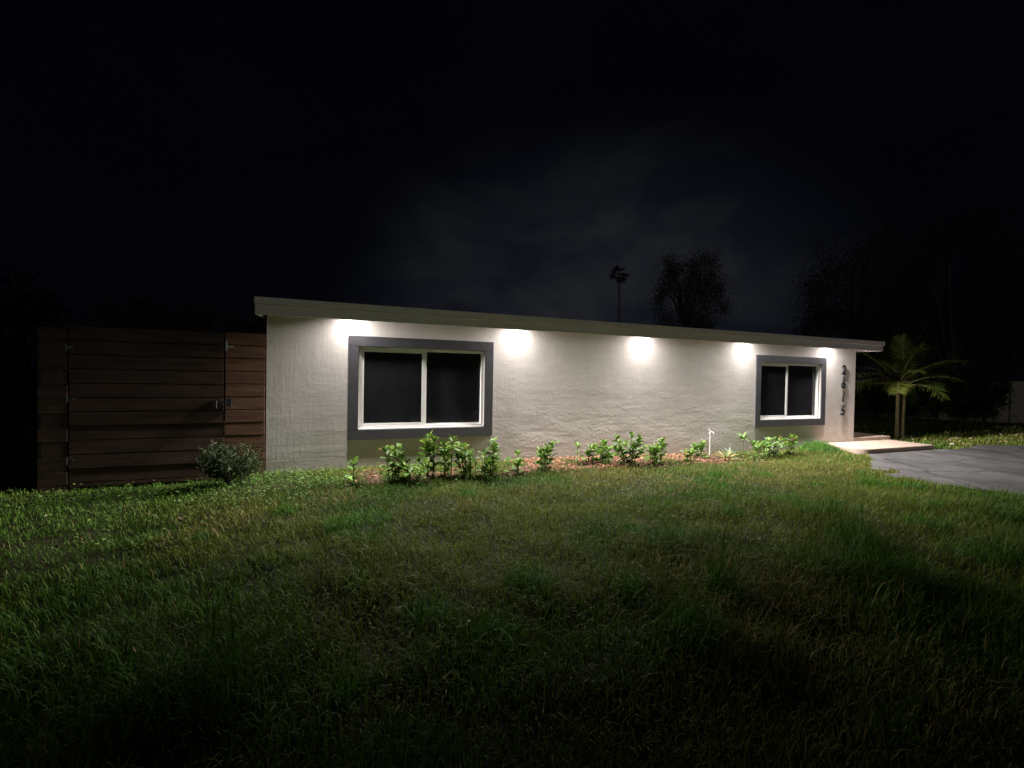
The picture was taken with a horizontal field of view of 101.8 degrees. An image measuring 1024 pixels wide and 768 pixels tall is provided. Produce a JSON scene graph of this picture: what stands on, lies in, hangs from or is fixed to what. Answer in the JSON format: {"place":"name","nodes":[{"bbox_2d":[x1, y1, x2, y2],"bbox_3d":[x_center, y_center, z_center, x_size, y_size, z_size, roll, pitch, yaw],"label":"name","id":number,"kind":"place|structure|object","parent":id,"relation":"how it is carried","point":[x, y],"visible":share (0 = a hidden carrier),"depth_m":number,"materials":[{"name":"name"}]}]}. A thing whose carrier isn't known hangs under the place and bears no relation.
{"place":"outdoors","nodes":[
{"label":"outdoors","id":0,"kind":"place"},
{"bbox_2d":[0,370,1023,767],"bbox_3d":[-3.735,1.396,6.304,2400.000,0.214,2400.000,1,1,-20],"label":"ground","id":1,"kind":"structure","parent":0,"point":[18,464],"depth_m":2.52,"materials":[{"name":"green plant"}]},
{"bbox_2d":[0,260,85,441],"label":"dark shrub tree","id":2,"kind":"object","parent":1,"relation":"on","point":[36,316],"visible":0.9,"depth_m":6.51,"materials":[{"name":"green plant"}]},
{"bbox_2d":[37,326,68,491],"bbox_3d":[-6.040,0.482,5.505,0.300,2.460,0.123,1,1,-20],"label":"fence post","id":3,"kind":"object","parent":1,"relation":"on","point":[53,416],"visible":0.98,"depth_m":5.45,"materials":[{"name":"brown wood"}]},
{"bbox_2d":[65,326,228,487],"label":"wooden gate","id":4,"kind":"structure","parent":3,"relation":"attached to","point":[83,434],"depth_m":5.77,"materials":[{"name":"brown wood"}]},
{"bbox_2d":[185,439,268,486],"bbox_3d":[-3.890,1.063,5.691,0.998,0.658,0.702,1,1,-1],"label":"feathery bush","id":5,"kind":"object","parent":1,"relation":"on","point":[219,464],"visible":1,"depth_m":5.63,"materials":[{"name":"green plant"}]},
{"bbox_2d":[198,307,266,372],"bbox_3d":[-16.127,-1.852,25.355,4.949,5.956,4.729,2,1,40],"label":"background tree","id":6,"kind":"object","parent":1,"relation":"on","point":[241,328],"visible":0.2,"depth_m":24.58,"materials":[{"name":"green plant"}]},
{"bbox_2d":[224,332,264,474],"bbox_3d":[-3.993,0.440,6.226,0.523,2.395,0.150,1,1,-20],"label":"board fence","id":7,"kind":"object","parent":1,"relation":"on","point":[249,387],"visible":0.87,"depth_m":6.18,"materials":[{"name":"wood"}]},
{"bbox_2d":[345,456,359,480],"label":"shrub","id":8,"kind":"object","parent":1,"relation":"on","point":[353,464],"visible":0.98,"depth_m":5.75,"materials":[{"name":"green plant"}]},
{"bbox_2d":[0,455,774,550],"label":"ground cover","id":9,"kind":"object","parent":1,"relation":"on","point":[233,482],"visible":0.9,"depth_m":5.23,"materials":[{"name":"green plant"}]},
{"bbox_2d":[378,443,405,481],"bbox_3d":[-1.667,1.113,5.921,0.372,0.562,0.343,2,1,36],"label":"shrub","id":10,"kind":"object","parent":1,"relation":"on","point":[393,454],"visible":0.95,"depth_m":5.92,"materials":[{"name":"green plant"}]},
{"bbox_2d":[395,454,429,484],"bbox_3d":[-1.383,1.202,5.796,0.439,0.397,0.455,0,1,-33],"label":"shrub","id":11,"kind":"object","parent":1,"relation":"on","point":[409,468],"visible":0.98,"depth_m":5.78,"materials":[{"name":"green plant"}]},
{"bbox_2d":[418,430,442,477],"bbox_3d":[-1.203,1.047,6.205,0.358,0.702,0.317,1,1,10],"label":"shrub","id":12,"kind":"object","parent":1,"relation":"on","point":[427,447],"visible":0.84,"depth_m":6.18,"materials":[{"name":"green plant"}]},
{"bbox_2d":[437,434,460,476],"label":"shrub","id":13,"kind":"object","parent":1,"relation":"on","point":[449,456],"visible":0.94,"depth_m":6.26,"materials":[{"name":"green plant"}]},
{"bbox_2d":[452,442,473,477],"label":"shrub","id":14,"kind":"object","parent":1,"relation":"on","point":[465,453],"visible":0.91,"depth_m":6.21,"materials":[{"name":"green plant"}]},
{"bbox_2d":[464,456,492,480],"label":"shrub","id":15,"kind":"object","parent":1,"relation":"on","point":[485,467],"visible":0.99,"depth_m":6.06,"materials":[{"name":"green plant"}]},
{"bbox_2d":[476,437,501,476],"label":"shrub","id":16,"kind":"object","parent":1,"relation":"on","point":[493,447],"visible":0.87,"depth_m":6.30,"materials":[{"name":"green plant"}]},
{"bbox_2d":[504,456,522,473],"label":"shrub","id":17,"kind":"object","parent":1,"relation":"on","point":[518,462],"visible":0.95,"depth_m":6.52,"materials":[{"name":"green plant"}]},
{"bbox_2d":[512,449,524,470],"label":"shrub","id":18,"kind":"object","parent":1,"relation":"on","point":[517,452],"visible":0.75,"depth_m":6.79,"materials":[{"name":"green plant"}]},
{"bbox_2d":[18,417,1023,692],"bbox_3d":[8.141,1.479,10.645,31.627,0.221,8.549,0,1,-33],"label":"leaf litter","id":19,"kind":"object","parent":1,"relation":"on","point":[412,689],"visible":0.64,"depth_m":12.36,"materials":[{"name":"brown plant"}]},
{"bbox_2d":[534,441,558,470],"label":"shrub","id":20,"kind":"object","parent":1,"relation":"on","point":[541,452],"visible":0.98,"depth_m":6.67,"materials":[{"name":"green plant"}]},
{"bbox_2d":[350,452,769,483],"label":"mulch","id":21,"kind":"object","parent":1,"relation":"on","point":[699,459],"visible":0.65,"depth_m":7.56,"materials":[{"name":"brown wood"}]},
{"bbox_2d":[580,443,598,463],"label":"shrub","id":22,"kind":"object","parent":21,"relation":"on","point":[592,448],"visible":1,"depth_m":7.47,"materials":[{"name":"green plant"}]},
{"bbox_2d":[254,296,884,472],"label":"house","id":23,"kind":"structure","parent":1,"relation":"on","point":[346,383],"depth_m":7.65,"materials":[{"name":"paint"}]},
{"bbox_2d":[347,335,493,439],"bbox_3d":[-1.508,0.074,7.131,2.426,1.678,0.156,1,1,-20],"label":"window","id":24,"kind":"structure","parent":23,"relation":"in","point":[403,391],"depth_m":7.08,"materials":[{"name":"grey paint"}]},
{"bbox_2d":[754,355,826,426],"bbox_3d":[6.727,0.174,10.094,2.361,1.678,0.156,1,1,-20],"label":"window","id":25,"kind":"structure","parent":23,"relation":"in","point":[786,392],"depth_m":10.06,"materials":[{"name":"grey paint"}]},
{"bbox_2d":[573,442,583,462],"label":"shrub","id":26,"kind":"object","parent":1,"relation":"on","point":[577,447],"visible":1,"depth_m":7.42,"materials":[{"name":"green plant"}]},
{"bbox_2d":[595,438,610,459],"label":"shrub","id":27,"kind":"object","parent":1,"relation":"on","point":[602,442],"visible":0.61,"depth_m":7.59,"materials":[{"name":"green plant"}]},
{"bbox_2d":[595,445,612,464],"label":"shrub","id":28,"kind":"object","parent":1,"relation":"on","point":[607,455],"visible":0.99,"depth_m":7.43,"materials":[{"name":"green plant"}]},
{"bbox_2d":[609,265,629,322],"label":"fan palm","id":29,"kind":"object","parent":1,"relation":"on","point":[619,279],"visible":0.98,"depth_m":45.07,"materials":[{"name":"green plant"}]},
{"bbox_2d":[611,431,648,465],"bbox_3d":[2.090,1.143,7.326,0.560,0.639,0.616,2,1,37],"label":"shrub","id":30,"kind":"object","parent":1,"relation":"on","point":[632,449],"visible":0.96,"depth_m":7.28,"materials":[{"name":"green plant"}]},
{"bbox_2d":[644,444,661,465],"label":"shrub","id":31,"kind":"object","parent":1,"relation":"on","point":[653,449],"visible":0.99,"depth_m":7.49,"materials":[{"name":"green plant"}]},
{"bbox_2d":[652,437,668,463],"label":"shrub","id":32,"kind":"object","parent":1,"relation":"on","point":[663,444],"visible":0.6,"depth_m":7.69,"materials":[{"name":"green plant"}]},
{"bbox_2d":[680,448,695,462],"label":"shrub","id":33,"kind":"object","parent":1,"relation":"on","point":[690,453],"visible":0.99,"depth_m":7.97,"materials":[{"name":"green plant"}]},
{"bbox_2d":[645,240,737,329],"bbox_3d":[16.096,-5.772,38.325,7.943,14.618,7.886,1,1,-20],"label":"background tree","id":34,"kind":"object","parent":1,"relation":"on","point":[687,314],"visible":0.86,"depth_m":36.95,"materials":[{"name":"green plant"}]},
{"bbox_2d":[690,438,707,456],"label":"shrub","id":35,"kind":"object","parent":1,"relation":"on","point":[700,447],"visible":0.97,"depth_m":8.49,"materials":[{"name":"green plant"}]},
{"bbox_2d":[709,429,713,454],"bbox_3d":[4.305,1.297,8.980,0.100,0.658,0.132,1,1,-20],"label":"water spigot","id":36,"kind":"object","parent":1,"relation":"on","point":[711,431],"visible":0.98,"depth_m":9.01,"materials":[{"name":"white plastic"}]},
{"bbox_2d":[713,450,741,460],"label":"variegated plant","id":37,"kind":"object","parent":1,"relation":"on","point":[726,456],"visible":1,"depth_m":8.32,"materials":[{"name":"yellow plant"}]},
{"bbox_2d":[720,447,737,456],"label":"variegated plant","id":38,"kind":"object","parent":1,"relation":"on","point":[731,453],"visible":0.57,"depth_m":8.76,"materials":[{"name":"green plant"}]},
{"bbox_2d":[735,432,752,454],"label":"rosette plant","id":39,"kind":"object","parent":1,"relation":"on","point":[743,436],"visible":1,"depth_m":9.06,"materials":[{"name":"green plant"}]},
{"bbox_2d":[748,453,764,459],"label":"variegated plant","id":40,"kind":"object","parent":1,"relation":"on","point":[755,457],"visible":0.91,"depth_m":8.51,"materials":[{"name":"green plant"}]},
{"bbox_2d":[750,440,772,457],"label":"shrub","id":41,"kind":"object","parent":1,"relation":"on","point":[757,446],"visible":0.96,"depth_m":8.72,"materials":[{"name":"green plant"}]},
{"bbox_2d":[758,436,789,456],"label":"shrub","id":42,"kind":"object","parent":1,"relation":"on","point":[774,449],"visible":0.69,"depth_m":8.98,"materials":[{"name":"green plant"}]},
{"bbox_2d":[781,433,797,454],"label":"shrub","id":43,"kind":"object","parent":1,"relation":"on","point":[792,444],"visible":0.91,"depth_m":9.27,"materials":[{"name":"green plant"}]},
{"bbox_2d":[854,379,879,415],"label":"hedge shrub","id":44,"kind":"object","parent":1,"relation":"on","point":[856,404],"visible":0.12,"depth_m":16.59,"materials":[{"name":"green plant"}]},
{"bbox_2d":[780,203,957,379],"bbox_3d":[22.377,-4.511,27.309,9.175,12.649,9.728,1,1,-20],"label":"background tree","id":45,"kind":"object","parent":1,"relation":"on","point":[855,328],"visible":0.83,"depth_m":26.15,"materials":[{"name":"green plant"}]},
{"bbox_2d":[853,432,889,440],"bbox_3d":[9.347,1.593,11.914,1.540,0.385,1.702,1,1,-20],"label":"porch landing","id":46,"kind":"object","parent":1,"relation":"on","point":[857,436],"visible":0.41,"depth_m":11.23,"materials":[{"name":"concrete"}]},
{"bbox_2d":[829,440,933,454],"bbox_3d":[9.099,1.655,10.400,2.830,0.300,0.974,1,1,-20],"label":"porch step","id":47,"kind":"object","parent":1,"relation":"on","point":[875,446],"visible":0.46,"depth_m":10.13,"materials":[{"name":"concrete"}]},
{"bbox_2d":[862,371,932,420],"bbox_3d":[17.012,0.603,18.499,2.261,2.478,2.466,0,1,-44],"label":"hedge shrub","id":48,"kind":"object","parent":1,"relation":"on","point":[878,403],"visible":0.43,"depth_m":18.40,"materials":[{"name":"green plant"}]},
{"bbox_2d":[855,333,966,438],"bbox_3d":[11.725,0.088,12.433,2.998,3.166,2.653,1,1,-20],"label":"palm tree","id":49,"kind":"object","parent":1,"relation":"on","point":[902,369],"visible":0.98,"depth_m":12.34,"materials":[{"name":"green plant"}]},
{"bbox_2d":[840,181,1023,381],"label":"background tree","id":50,"kind":"object","parent":1,"relation":"on","point":[953,351],"visible":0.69,"depth_m":25.30,"materials":[{"name":"green plant"}]},
{"bbox_2d":[854,380,1023,422],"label":"concrete wall","id":51,"kind":"structure","parent":1,"relation":"on","point":[1015,413],"depth_m":18.70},
{"bbox_2d":[906,359,980,421],"bbox_3d":[18.697,0.373,18.332,2.746,3.004,2.635,1,1,-20],"label":"hedge shrub","id":52,"kind":"object","parent":1,"relation":"on","point":[944,406],"visible":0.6,"depth_m":17.88,"materials":[{"name":"green plant"}]},
{"bbox_2d":[934,224,1023,379],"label":"background tree","id":53,"kind":"object","parent":1,"relation":"on","point":[1001,319],"visible":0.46,"depth_m":26.60,"materials":[{"name":"green plant"}]},
{"bbox_2d":[947,359,1016,423],"bbox_3d":[20.649,0.414,18.103,1.907,2.996,1.937,1,1,-20],"label":"hedge shrub","id":54,"kind":"object","parent":1,"relation":"on","point":[984,403],"visible":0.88,"depth_m":17.97,"materials":[{"name":"green plant"}]},
{"bbox_2d":[0,0,1023,381],"label":"sky","id":55,"kind":"structure","parent":0,"point":[482,156],"materials":[{"name":"black"}]},
{"bbox_2d":[868,445,1023,497],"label":"driveway","id":56,"kind":"structure","parent":0,"point":[984,466],"depth_m":8.33,"materials":[{"name":"grey concrete"}]}
]}

